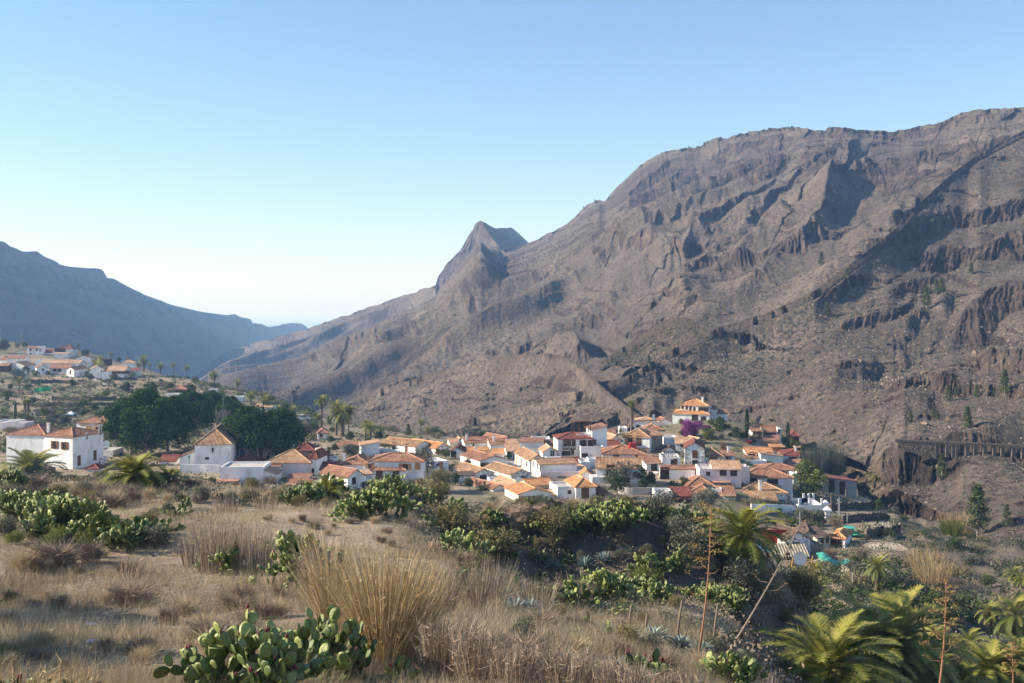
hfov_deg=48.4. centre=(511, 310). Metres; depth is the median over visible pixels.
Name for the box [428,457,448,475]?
house
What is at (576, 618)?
dry bush
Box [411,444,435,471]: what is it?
bush
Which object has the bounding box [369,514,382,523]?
dry bush
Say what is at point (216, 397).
fig tree
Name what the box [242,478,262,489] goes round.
bush
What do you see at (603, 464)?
house
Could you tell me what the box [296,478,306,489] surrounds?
bush
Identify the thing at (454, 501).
prickly pear
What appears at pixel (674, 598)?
bush
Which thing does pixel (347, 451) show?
olive tree
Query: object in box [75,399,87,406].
shrub
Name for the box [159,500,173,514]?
bush
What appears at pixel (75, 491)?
dry bush
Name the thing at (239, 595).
dry bush
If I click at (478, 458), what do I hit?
house
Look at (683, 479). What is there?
citrus tree
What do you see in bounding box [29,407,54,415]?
house
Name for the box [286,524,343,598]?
reed clump
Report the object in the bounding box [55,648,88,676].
dry bush
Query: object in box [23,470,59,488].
dry bush
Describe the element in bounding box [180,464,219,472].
garden wall
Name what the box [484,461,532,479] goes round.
house
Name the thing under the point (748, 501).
shrub
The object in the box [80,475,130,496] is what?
dry bush
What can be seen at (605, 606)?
agave
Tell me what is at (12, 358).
house
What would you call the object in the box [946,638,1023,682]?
palm tree
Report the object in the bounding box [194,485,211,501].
bush
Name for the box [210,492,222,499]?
field stone
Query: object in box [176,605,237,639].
dry bush
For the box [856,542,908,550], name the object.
dirt track
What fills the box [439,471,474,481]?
house
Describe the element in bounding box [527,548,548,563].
prickly pear
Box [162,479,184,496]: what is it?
dry bush
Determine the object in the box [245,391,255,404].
palm tree
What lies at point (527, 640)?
dry bush
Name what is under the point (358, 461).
house
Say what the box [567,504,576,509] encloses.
bush
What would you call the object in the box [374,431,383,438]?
broadleaf tree
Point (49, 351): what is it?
house
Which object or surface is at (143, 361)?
palm tree
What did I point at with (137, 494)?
dry bush
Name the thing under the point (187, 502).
prickly pear
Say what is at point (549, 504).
boulder
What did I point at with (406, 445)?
house
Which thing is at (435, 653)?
reed clump
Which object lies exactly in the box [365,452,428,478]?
house
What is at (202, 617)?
dry bush
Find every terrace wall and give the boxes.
[0,388,32,394]
[31,379,101,384]
[52,396,115,400]
[53,402,116,405]
[111,377,149,380]
[829,501,878,510]
[841,512,889,522]
[864,522,900,539]
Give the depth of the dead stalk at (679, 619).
44.70 m
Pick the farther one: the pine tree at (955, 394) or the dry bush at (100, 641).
the pine tree at (955, 394)
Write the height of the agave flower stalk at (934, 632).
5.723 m
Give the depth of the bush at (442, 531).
68.50 m
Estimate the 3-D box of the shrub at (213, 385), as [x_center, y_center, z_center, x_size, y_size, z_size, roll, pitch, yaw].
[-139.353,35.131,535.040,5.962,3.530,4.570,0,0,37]
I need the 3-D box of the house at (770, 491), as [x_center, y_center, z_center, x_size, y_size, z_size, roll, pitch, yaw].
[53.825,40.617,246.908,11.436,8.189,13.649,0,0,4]
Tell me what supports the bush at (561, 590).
on the ground at (592, 547)
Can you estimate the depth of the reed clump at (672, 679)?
21.53 m
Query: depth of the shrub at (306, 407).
483.36 m
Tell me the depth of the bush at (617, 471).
241.84 m
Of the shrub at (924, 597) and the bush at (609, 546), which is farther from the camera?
the shrub at (924, 597)
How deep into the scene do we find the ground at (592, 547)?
75.72 m
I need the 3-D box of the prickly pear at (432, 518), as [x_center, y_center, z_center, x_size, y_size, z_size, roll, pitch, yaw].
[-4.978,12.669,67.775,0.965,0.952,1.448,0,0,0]
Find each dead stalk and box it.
[629,606,631,624]
[645,614,647,629]
[677,600,682,635]
[713,603,718,637]
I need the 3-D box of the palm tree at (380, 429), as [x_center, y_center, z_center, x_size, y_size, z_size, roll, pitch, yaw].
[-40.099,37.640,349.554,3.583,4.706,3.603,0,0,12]
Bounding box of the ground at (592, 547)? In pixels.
[0,339,1023,682]
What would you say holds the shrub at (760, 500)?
on the ground at (592, 547)
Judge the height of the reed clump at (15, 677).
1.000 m
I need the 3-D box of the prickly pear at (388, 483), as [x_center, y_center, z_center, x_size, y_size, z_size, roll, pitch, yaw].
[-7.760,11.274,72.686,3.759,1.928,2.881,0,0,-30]
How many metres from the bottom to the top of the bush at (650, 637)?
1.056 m
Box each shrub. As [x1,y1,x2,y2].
[0,389,12,396]
[1,423,17,431]
[20,414,36,420]
[22,383,33,388]
[40,401,54,407]
[59,401,76,408]
[67,406,80,411]
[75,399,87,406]
[91,409,102,416]
[91,469,105,476]
[156,380,166,386]
[207,476,217,482]
[210,382,220,387]
[262,475,279,483]
[301,405,310,409]
[308,421,321,429]
[402,481,416,486]
[425,426,442,434]
[428,431,443,438]
[461,428,479,435]
[478,484,489,489]
[487,495,499,501]
[624,482,638,487]
[701,426,709,431]
[740,497,757,505]
[743,485,754,489]
[748,433,761,438]
[749,421,760,426]
[755,497,771,503]
[775,516,791,524]
[827,514,843,523]
[839,559,874,576]
[841,569,871,586]
[844,566,874,581]
[845,598,880,613]
[874,577,914,594]
[879,527,897,537]
[881,568,905,583]
[882,587,911,598]
[907,528,925,535]
[910,599,951,624]
[911,561,934,568]
[913,590,936,606]
[927,590,954,604]
[929,602,971,627]
[934,623,956,643]
[944,536,966,547]
[948,644,982,663]
[952,566,975,577]
[953,591,988,614]
[956,594,996,613]
[957,588,989,600]
[959,552,980,564]
[971,542,988,550]
[975,635,1009,643]
[977,534,991,540]
[977,572,996,585]
[982,592,1022,612]
[998,608,1023,627]
[1009,589,1023,606]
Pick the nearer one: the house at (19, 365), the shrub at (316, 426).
the shrub at (316, 426)
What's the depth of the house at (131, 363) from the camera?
629.23 m
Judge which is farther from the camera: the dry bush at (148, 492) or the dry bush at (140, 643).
the dry bush at (148, 492)
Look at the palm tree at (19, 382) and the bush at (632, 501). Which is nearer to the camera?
the bush at (632, 501)
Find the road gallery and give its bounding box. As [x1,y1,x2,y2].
[892,438,1023,459]
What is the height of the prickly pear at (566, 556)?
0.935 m
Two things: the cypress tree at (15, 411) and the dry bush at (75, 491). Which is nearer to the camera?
the dry bush at (75, 491)
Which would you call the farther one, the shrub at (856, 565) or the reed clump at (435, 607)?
the shrub at (856, 565)
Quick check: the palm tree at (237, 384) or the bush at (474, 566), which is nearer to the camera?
the bush at (474, 566)
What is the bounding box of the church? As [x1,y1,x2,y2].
[178,408,240,466]
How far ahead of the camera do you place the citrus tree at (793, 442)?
343.81 m
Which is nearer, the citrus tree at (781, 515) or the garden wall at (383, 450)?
the citrus tree at (781, 515)
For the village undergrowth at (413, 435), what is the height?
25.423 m
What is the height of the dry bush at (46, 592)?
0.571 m
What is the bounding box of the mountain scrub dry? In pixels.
[200,115,1023,539]
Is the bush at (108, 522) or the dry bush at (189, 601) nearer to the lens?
the dry bush at (189, 601)
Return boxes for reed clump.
[0,654,70,682]
[37,654,106,682]
[113,544,160,579]
[173,524,205,566]
[184,514,251,575]
[209,490,241,513]
[230,522,279,575]
[250,482,281,510]
[264,526,366,627]
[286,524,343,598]
[306,539,453,669]
[374,559,467,666]
[408,606,487,682]
[417,565,468,615]
[443,615,513,682]
[445,550,500,612]
[467,553,519,610]
[482,630,555,682]
[509,569,561,609]
[533,632,598,682]
[582,652,657,682]
[645,661,707,682]
[751,668,783,682]
[899,545,946,567]
[910,557,955,584]
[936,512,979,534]
[937,517,966,536]
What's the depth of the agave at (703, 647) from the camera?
44.66 m
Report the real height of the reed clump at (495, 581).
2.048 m
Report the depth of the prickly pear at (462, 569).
41.09 m
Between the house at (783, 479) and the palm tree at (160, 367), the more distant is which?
the palm tree at (160, 367)
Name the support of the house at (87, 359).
on the ground at (592, 547)
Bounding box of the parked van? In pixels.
[298,415,310,420]
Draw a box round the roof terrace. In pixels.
[790,493,822,511]
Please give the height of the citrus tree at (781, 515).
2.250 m
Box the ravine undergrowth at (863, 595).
[776,508,1023,666]
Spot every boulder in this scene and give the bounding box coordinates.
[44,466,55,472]
[428,537,449,553]
[482,502,502,510]
[499,503,541,534]
[533,505,546,511]
[539,502,555,512]
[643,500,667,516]
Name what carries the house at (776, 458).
on the ground at (592, 547)
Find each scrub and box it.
[0,348,1023,640]
[0,363,386,457]
[0,469,762,622]
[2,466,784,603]
[202,114,1023,541]
[413,496,788,676]
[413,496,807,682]
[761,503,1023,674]
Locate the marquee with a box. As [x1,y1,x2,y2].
[65,411,76,416]
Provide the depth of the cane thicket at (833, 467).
301.69 m
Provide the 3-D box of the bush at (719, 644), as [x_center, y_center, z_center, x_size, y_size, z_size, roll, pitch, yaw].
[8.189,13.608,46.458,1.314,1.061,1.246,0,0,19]
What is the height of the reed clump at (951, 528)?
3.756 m
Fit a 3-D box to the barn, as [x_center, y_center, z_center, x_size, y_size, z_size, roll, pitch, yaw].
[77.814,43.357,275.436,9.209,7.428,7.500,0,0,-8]
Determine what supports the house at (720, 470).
on the ground at (592, 547)
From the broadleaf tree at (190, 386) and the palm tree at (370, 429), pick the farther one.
the broadleaf tree at (190, 386)
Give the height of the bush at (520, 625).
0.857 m
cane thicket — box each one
[801,445,829,470]
[811,442,850,474]
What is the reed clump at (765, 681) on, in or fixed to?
on the ground at (592, 547)
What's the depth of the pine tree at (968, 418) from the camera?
302.32 m
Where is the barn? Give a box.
[811,474,857,499]
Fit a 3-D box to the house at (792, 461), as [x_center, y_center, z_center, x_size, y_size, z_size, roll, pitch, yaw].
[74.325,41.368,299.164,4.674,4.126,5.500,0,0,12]
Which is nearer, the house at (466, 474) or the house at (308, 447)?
the house at (466, 474)
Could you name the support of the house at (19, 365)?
on the ground at (592, 547)
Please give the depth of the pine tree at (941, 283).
533.17 m
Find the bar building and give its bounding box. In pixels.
[75,415,107,435]
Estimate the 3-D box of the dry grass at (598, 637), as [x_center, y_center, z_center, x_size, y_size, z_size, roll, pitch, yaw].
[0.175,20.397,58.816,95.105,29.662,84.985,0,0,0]
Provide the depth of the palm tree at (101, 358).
679.03 m
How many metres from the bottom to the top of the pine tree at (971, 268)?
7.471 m
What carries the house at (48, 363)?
on the ground at (592, 547)
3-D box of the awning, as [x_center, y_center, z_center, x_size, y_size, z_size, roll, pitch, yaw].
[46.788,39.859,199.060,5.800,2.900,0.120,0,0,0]
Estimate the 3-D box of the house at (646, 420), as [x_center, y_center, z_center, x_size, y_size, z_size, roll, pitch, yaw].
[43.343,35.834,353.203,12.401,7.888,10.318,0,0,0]
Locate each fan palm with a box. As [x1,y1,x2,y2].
[22,399,26,415]
[25,399,30,414]
[628,399,634,430]
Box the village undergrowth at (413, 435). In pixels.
[262,420,802,526]
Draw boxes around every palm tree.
[0,447,68,478]
[13,376,25,392]
[84,358,107,371]
[93,452,176,492]
[96,355,107,363]
[137,354,151,370]
[155,362,165,373]
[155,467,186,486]
[183,365,189,376]
[208,369,220,382]
[232,378,243,395]
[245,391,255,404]
[259,394,271,404]
[289,405,297,411]
[301,473,352,501]
[314,394,328,427]
[314,413,321,421]
[323,399,346,435]
[326,401,355,436]
[326,446,333,460]
[345,405,356,432]
[358,418,369,440]
[361,421,380,436]
[375,425,384,433]
[417,419,424,436]
[423,426,431,439]
[699,499,797,573]
[746,609,912,682]
[804,606,936,682]
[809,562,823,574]
[812,576,837,596]
[829,584,971,682]
[859,554,896,594]
[864,472,881,488]
[910,619,980,682]
[929,664,994,682]
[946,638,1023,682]
[947,627,991,658]
[974,599,1002,626]
[982,630,1023,682]
[984,594,1023,639]
[1002,563,1022,585]
[1011,570,1023,588]
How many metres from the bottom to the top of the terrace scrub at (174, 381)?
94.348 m
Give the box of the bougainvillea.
[680,418,702,436]
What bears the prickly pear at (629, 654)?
on the ground at (592, 547)
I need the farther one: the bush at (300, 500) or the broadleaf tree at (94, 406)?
the broadleaf tree at (94, 406)
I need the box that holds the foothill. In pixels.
[323,353,641,437]
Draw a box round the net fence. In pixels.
[34,387,50,392]
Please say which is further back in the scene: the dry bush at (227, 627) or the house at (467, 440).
the house at (467, 440)
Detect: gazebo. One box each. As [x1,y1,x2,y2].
[712,481,734,487]
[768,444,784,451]
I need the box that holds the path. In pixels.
[828,496,874,510]
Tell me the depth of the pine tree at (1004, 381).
332.48 m
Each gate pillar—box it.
[823,500,829,507]
[823,506,831,518]
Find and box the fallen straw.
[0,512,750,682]
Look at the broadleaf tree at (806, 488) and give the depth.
253.98 m
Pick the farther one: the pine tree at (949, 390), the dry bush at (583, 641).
the pine tree at (949, 390)
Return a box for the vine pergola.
[380,443,395,448]
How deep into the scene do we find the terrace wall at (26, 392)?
480.80 m
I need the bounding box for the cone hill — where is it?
[601,317,707,369]
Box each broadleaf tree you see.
[0,339,10,352]
[21,366,30,373]
[70,379,75,387]
[78,409,86,416]
[87,374,94,379]
[90,403,98,410]
[120,381,133,395]
[143,381,158,392]
[166,382,173,387]
[186,383,195,390]
[280,403,290,409]
[326,435,334,442]
[345,431,354,440]
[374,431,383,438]
[450,473,460,484]
[465,478,473,489]
[504,451,511,460]
[608,474,624,498]
[632,464,646,479]
[637,478,648,487]
[646,471,655,486]
[713,416,731,433]
[731,426,740,439]
[796,482,812,497]
[849,556,861,563]
[857,481,869,494]
[874,499,885,511]
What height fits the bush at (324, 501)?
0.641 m
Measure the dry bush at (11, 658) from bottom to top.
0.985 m
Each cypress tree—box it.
[14,403,16,418]
[744,408,749,437]
[786,422,789,447]
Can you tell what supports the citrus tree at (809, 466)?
on the ground at (592, 547)
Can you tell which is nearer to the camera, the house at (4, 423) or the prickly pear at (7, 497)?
the prickly pear at (7, 497)
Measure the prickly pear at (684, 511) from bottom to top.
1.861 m
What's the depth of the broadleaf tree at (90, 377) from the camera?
573.31 m
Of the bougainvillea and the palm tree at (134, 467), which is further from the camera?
the bougainvillea
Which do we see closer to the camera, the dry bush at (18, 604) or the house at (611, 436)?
the dry bush at (18, 604)
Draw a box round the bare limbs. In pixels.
[239,435,278,458]
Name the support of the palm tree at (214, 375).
on the ground at (592, 547)
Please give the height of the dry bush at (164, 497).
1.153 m
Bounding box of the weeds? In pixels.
[0,350,1021,657]
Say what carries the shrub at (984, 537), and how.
on the ground at (592, 547)
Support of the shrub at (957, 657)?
on the ground at (592, 547)
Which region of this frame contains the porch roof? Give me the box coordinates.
[216,479,239,483]
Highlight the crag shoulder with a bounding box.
[483,222,527,249]
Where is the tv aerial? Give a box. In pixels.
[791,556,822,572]
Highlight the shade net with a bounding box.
[816,552,849,565]
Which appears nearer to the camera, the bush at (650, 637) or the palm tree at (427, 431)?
the bush at (650, 637)
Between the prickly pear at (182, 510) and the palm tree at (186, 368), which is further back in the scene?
the palm tree at (186, 368)
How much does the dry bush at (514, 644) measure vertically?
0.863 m
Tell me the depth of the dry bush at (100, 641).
26.32 m
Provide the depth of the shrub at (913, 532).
214.53 m
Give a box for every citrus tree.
[20,341,28,346]
[39,407,50,415]
[101,389,109,396]
[128,372,136,376]
[441,449,451,457]
[679,476,687,483]
[701,428,716,442]
[706,418,715,426]
[779,512,788,519]
[787,516,798,525]
[789,438,799,446]
[791,458,823,484]
[801,470,828,493]
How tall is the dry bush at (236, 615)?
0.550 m
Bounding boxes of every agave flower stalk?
[685,501,729,651]
[729,520,808,649]
[918,578,963,682]
[1000,641,1022,682]
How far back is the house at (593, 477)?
242.81 m
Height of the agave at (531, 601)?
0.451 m
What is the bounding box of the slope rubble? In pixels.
[395,214,1014,534]
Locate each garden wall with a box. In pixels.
[89,372,111,378]
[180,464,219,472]
[380,448,399,453]
[596,483,654,494]
[750,504,795,512]
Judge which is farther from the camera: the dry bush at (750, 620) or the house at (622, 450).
the house at (622, 450)
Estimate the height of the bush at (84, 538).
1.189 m
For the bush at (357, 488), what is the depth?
71.14 m
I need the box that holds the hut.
[841,564,892,578]
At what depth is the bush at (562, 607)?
40.75 m
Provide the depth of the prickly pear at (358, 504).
59.74 m
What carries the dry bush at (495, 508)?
on the ground at (592, 547)
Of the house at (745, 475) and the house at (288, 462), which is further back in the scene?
the house at (288, 462)
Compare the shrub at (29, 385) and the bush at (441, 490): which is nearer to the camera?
the bush at (441, 490)
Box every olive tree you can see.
[8,368,24,381]
[45,413,58,423]
[57,414,70,425]
[81,349,90,355]
[300,423,312,435]
[341,443,355,456]
[348,444,360,455]
[794,507,812,521]
[809,508,826,524]
[891,506,898,513]
[891,519,902,527]
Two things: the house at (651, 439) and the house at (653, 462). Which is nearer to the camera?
the house at (653, 462)
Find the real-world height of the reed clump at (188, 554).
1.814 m
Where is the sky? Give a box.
[0,0,1023,312]
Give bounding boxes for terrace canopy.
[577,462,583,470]
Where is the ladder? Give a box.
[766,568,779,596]
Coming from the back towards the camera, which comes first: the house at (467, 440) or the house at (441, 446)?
the house at (467, 440)
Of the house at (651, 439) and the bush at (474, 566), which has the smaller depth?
the bush at (474, 566)
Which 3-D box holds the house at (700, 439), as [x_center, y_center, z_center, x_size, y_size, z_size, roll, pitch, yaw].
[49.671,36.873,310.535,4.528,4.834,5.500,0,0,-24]
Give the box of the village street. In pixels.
[508,461,536,477]
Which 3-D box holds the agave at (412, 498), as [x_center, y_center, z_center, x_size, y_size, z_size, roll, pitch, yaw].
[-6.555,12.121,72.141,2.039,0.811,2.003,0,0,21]
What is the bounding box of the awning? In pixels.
[763,530,786,542]
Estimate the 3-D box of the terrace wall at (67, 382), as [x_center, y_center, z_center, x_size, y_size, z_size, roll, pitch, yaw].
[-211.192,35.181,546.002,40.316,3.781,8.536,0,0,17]
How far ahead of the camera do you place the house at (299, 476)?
253.69 m
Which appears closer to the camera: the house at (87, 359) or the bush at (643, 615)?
the bush at (643, 615)
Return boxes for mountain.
[0,241,307,377]
[190,107,1023,543]
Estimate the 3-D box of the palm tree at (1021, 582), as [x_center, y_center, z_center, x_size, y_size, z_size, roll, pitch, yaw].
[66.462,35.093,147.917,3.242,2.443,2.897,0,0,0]
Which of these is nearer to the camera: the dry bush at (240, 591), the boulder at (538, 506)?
the dry bush at (240, 591)
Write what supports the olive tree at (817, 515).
on the ground at (592, 547)
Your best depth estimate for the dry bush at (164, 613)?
31.30 m
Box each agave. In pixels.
[401,496,424,505]
[504,596,532,611]
[521,596,541,609]
[539,557,560,567]
[573,555,596,567]
[585,602,613,614]
[592,551,613,561]
[638,624,672,638]
[664,633,694,648]
[691,640,714,653]
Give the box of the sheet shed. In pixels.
[844,526,856,537]
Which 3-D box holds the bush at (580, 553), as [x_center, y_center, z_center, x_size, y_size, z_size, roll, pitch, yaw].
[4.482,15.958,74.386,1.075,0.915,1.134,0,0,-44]
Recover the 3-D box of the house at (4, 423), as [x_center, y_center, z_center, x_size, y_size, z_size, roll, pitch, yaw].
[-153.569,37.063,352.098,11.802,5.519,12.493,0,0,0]
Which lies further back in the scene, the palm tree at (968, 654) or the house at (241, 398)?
the house at (241, 398)
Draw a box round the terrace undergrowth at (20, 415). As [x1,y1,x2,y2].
[0,373,320,454]
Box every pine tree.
[405,424,411,434]
[798,445,804,458]
[817,251,823,265]
[823,301,830,315]
[844,268,850,278]
[907,411,913,421]
[920,285,931,307]
[933,278,939,292]
[935,410,939,418]
[935,453,949,478]
[937,277,945,291]
[945,384,952,399]
[953,385,959,396]
[961,405,974,428]
[964,483,992,536]
[968,262,973,274]
[973,384,980,396]
[996,369,1011,394]
[1000,504,1013,525]
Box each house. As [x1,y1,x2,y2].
[0,357,7,362]
[0,363,11,372]
[0,419,33,430]
[5,422,104,468]
[6,354,30,362]
[12,360,35,370]
[27,346,44,354]
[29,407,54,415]
[35,359,54,365]
[35,364,47,374]
[41,358,85,367]
[44,349,53,353]
[48,364,74,373]
[54,344,77,356]
[54,352,70,357]
[66,366,87,376]
[76,355,96,367]
[84,463,106,471]
[90,365,103,371]
[99,456,107,464]
[100,366,130,377]
[103,358,111,365]
[103,447,122,456]
[121,360,135,367]
[131,368,140,376]
[158,454,180,464]
[166,393,182,396]
[167,385,187,392]
[220,461,270,482]
[225,396,244,401]
[233,454,266,460]
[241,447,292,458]
[255,401,275,410]
[263,465,282,482]
[268,449,312,475]
[285,473,313,479]
[285,479,313,488]
[296,442,318,452]
[309,447,327,475]
[315,428,328,438]
[319,461,337,471]
[319,464,366,488]
[327,456,337,460]
[337,441,360,448]
[338,452,372,471]
[358,439,380,455]
[360,470,372,481]
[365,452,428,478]
[369,466,406,479]
[380,436,428,453]
[412,438,450,453]
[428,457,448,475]
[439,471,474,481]
[447,438,458,444]
[450,444,466,457]
[452,461,495,479]
[459,449,508,466]
[461,434,489,445]
[465,443,489,452]
[465,477,504,491]
[483,432,509,438]
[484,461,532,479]
[486,435,505,449]
[490,448,505,457]
[491,474,516,486]
[503,481,552,500]
[504,439,519,459]
[514,446,542,471]
[519,437,544,451]
[522,477,551,486]
[531,436,549,439]
[531,457,577,476]
[538,443,557,457]
[540,469,578,478]
[544,440,553,447]
[549,474,596,498]
[552,420,607,457]
[573,456,580,461]
[578,459,589,468]
[578,466,591,480]
[586,457,595,466]
[590,474,607,484]
[595,457,641,486]
[600,444,646,456]
[607,429,615,433]
[607,432,621,441]
[607,439,620,445]
[618,426,626,432]
[622,427,663,452]
[633,414,671,429]
[638,451,683,470]
[641,423,663,431]
[652,486,694,503]
[655,444,675,452]
[659,465,695,478]
[663,435,676,444]
[671,396,727,423]
[674,437,692,450]
[680,437,705,464]
[680,475,714,488]
[687,435,706,442]
[691,482,715,495]
[695,460,742,487]
[705,447,724,463]
[712,486,721,493]
[715,485,723,497]
[720,446,735,459]
[720,486,736,500]
[735,479,788,503]
[741,447,773,458]
[741,464,749,484]
[744,459,766,463]
[749,428,762,439]
[750,467,794,495]
[755,463,799,472]
[757,451,783,462]
[759,425,780,442]
[762,435,779,444]
[767,521,853,559]
[777,446,806,460]
[785,459,802,464]
[787,429,799,447]
[789,471,799,484]
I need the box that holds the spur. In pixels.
[427,131,1023,521]
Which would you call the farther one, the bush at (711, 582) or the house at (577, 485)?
the house at (577, 485)
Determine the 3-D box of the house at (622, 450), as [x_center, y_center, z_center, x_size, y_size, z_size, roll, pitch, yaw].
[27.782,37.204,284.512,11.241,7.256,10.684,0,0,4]
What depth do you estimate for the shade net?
181.55 m
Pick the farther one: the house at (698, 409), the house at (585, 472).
the house at (698, 409)
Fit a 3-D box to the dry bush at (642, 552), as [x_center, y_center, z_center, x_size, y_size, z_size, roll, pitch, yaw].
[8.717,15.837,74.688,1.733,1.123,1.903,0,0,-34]
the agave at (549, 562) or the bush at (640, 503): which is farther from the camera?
the bush at (640, 503)
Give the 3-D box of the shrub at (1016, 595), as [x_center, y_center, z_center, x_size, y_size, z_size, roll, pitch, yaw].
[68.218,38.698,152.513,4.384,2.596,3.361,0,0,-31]
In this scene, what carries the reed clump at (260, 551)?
on the ground at (592, 547)
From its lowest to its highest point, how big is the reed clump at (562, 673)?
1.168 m
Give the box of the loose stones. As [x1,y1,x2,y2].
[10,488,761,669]
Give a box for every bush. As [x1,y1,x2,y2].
[0,513,21,537]
[0,540,45,571]
[0,582,20,601]
[0,584,19,595]
[0,606,22,628]
[0,640,26,656]
[0,645,24,673]
[1,484,12,491]
[3,508,18,518]
[3,529,24,544]
[7,479,32,490]
[8,626,45,654]
[11,482,30,492]
[11,595,36,607]
[14,641,54,663]
[15,529,95,567]
[15,615,46,631]
[21,513,48,541]
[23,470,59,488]
[23,594,45,609]
[23,617,69,650]
[24,554,57,572]
[28,482,46,492]
[38,527,69,546]
[39,585,56,595]
[42,589,77,610]
[46,518,77,541]
[49,483,69,494]
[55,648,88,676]
[58,534,74,545]
[66,530,112,562]
[70,488,85,495]
[71,562,88,574]
[72,526,99,547]
[75,480,91,490]
[76,482,93,493]
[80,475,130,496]
[81,489,97,499]
[82,486,98,502]
[84,502,134,542]
[91,634,115,651]
[93,487,132,507]
[94,545,112,556]
[94,588,113,603]
[99,483,130,501]
[101,487,117,498]
[102,482,126,490]
[103,565,170,608]
[104,556,144,573]
[119,479,141,495]
[119,619,170,658]
[121,483,148,503]
[126,639,166,664]
[136,519,150,544]
[138,509,160,524]
[139,485,157,498]
[141,522,171,548]
[148,506,158,515]
[153,594,188,625]
[156,491,177,501]
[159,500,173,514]
[162,472,181,486]
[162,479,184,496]
[165,592,206,615]
[173,492,183,501]
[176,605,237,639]
[180,474,208,487]
[181,605,258,641]
[183,609,221,627]
[184,615,234,654]
[191,491,203,503]
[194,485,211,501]
[199,627,258,672]
[208,587,262,613]
[217,588,257,607]
[223,490,240,505]
[228,574,260,600]
[233,610,245,620]
[235,607,263,628]
[239,484,261,499]
[239,491,251,499]
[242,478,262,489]
[248,594,278,618]
[261,589,292,616]
[269,486,286,502]
[269,584,287,595]
[287,517,295,522]
[291,493,304,506]
[292,494,307,504]
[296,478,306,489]
[298,513,308,520]
[305,516,325,529]
[320,497,330,506]
[321,527,334,535]
[342,514,357,523]
[346,486,360,497]
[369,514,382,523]
[373,532,388,542]
[380,526,396,533]
[387,537,396,546]
[408,493,425,506]
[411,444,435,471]
[415,477,458,507]
[423,466,457,486]
[425,500,473,534]
[435,528,444,534]
[438,540,458,560]
[449,543,485,568]
[461,518,525,568]
[463,559,481,577]
[472,550,494,574]
[474,619,556,652]
[477,496,510,518]
[486,592,508,610]
[503,631,533,653]
[505,598,568,632]
[506,613,536,639]
[507,494,530,504]
[520,526,530,535]
[529,504,572,538]
[530,536,544,547]
[532,495,544,503]
[533,496,550,505]
[535,639,594,672]
[537,490,570,508]
[542,532,566,543]
[546,570,600,597]
[547,535,557,547]
[549,584,564,600]
[552,604,565,616]
[553,573,569,580]
[554,592,573,606]
[558,561,576,579]
[560,535,570,547]
[564,495,584,505]
[564,608,586,626]
[564,632,594,651]
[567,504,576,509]
[576,550,587,560]
[579,523,590,533]
[585,493,618,503]
[593,476,613,496]
[601,460,634,485]
[605,627,635,654]
[606,543,613,549]
[612,548,623,557]
[613,619,640,644]
[618,598,630,607]
[622,497,637,505]
[628,557,663,581]
[634,633,663,650]
[635,500,644,507]
[636,548,654,556]
[637,612,650,622]
[641,543,655,553]
[644,489,677,518]
[646,640,692,677]
[655,536,667,546]
[657,511,702,544]
[658,552,666,560]
[661,513,676,525]
[667,518,715,565]
[667,594,683,608]
[674,559,692,573]
[681,643,716,667]
[689,485,717,510]
[702,558,717,571]
[702,633,728,654]
[703,578,714,586]
[714,543,730,555]
[722,549,775,600]
[725,627,745,640]
[728,608,745,618]
[733,646,763,672]
[740,613,756,624]
[763,576,786,594]
[778,608,794,622]
[780,565,826,604]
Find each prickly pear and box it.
[0,465,32,487]
[0,488,61,520]
[0,589,16,605]
[0,674,69,682]
[3,493,82,526]
[22,492,116,537]
[65,510,141,545]
[94,518,147,551]
[131,515,185,531]
[153,603,336,682]
[158,505,193,517]
[178,496,193,509]
[208,541,262,575]
[239,529,346,590]
[266,534,281,554]
[276,485,326,506]
[284,604,420,682]
[304,472,349,496]
[321,482,423,521]
[365,472,421,497]
[408,486,437,507]
[420,514,436,530]
[436,527,496,556]
[438,496,470,515]
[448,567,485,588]
[479,506,508,529]
[498,525,529,544]
[499,547,521,562]
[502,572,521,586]
[522,515,562,539]
[524,496,563,508]
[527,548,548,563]
[530,569,557,584]
[534,575,634,614]
[562,549,575,564]
[564,502,622,533]
[575,566,644,602]
[582,611,601,627]
[590,495,652,530]
[593,619,611,633]
[615,572,667,599]
[615,649,645,671]
[625,551,671,576]
[626,574,676,605]
[632,503,680,522]
[644,648,667,682]
[655,548,697,572]
[673,505,730,528]
[678,581,749,614]
[693,650,767,682]
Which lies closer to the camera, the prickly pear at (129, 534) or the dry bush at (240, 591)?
the dry bush at (240, 591)
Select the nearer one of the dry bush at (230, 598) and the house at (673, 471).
the dry bush at (230, 598)
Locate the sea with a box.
[214,313,352,327]
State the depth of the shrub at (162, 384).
528.91 m
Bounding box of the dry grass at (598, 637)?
[0,473,812,682]
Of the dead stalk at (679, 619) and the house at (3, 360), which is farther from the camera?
the house at (3, 360)
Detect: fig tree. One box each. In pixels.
[97,396,153,454]
[108,388,180,454]
[150,394,197,450]
[177,389,213,431]
[198,390,223,428]
[212,395,244,422]
[220,405,275,456]
[258,408,307,455]
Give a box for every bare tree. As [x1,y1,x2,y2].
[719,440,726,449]
[822,545,841,562]
[830,515,841,526]
[854,542,872,559]
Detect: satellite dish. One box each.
[103,440,109,446]
[793,552,806,567]

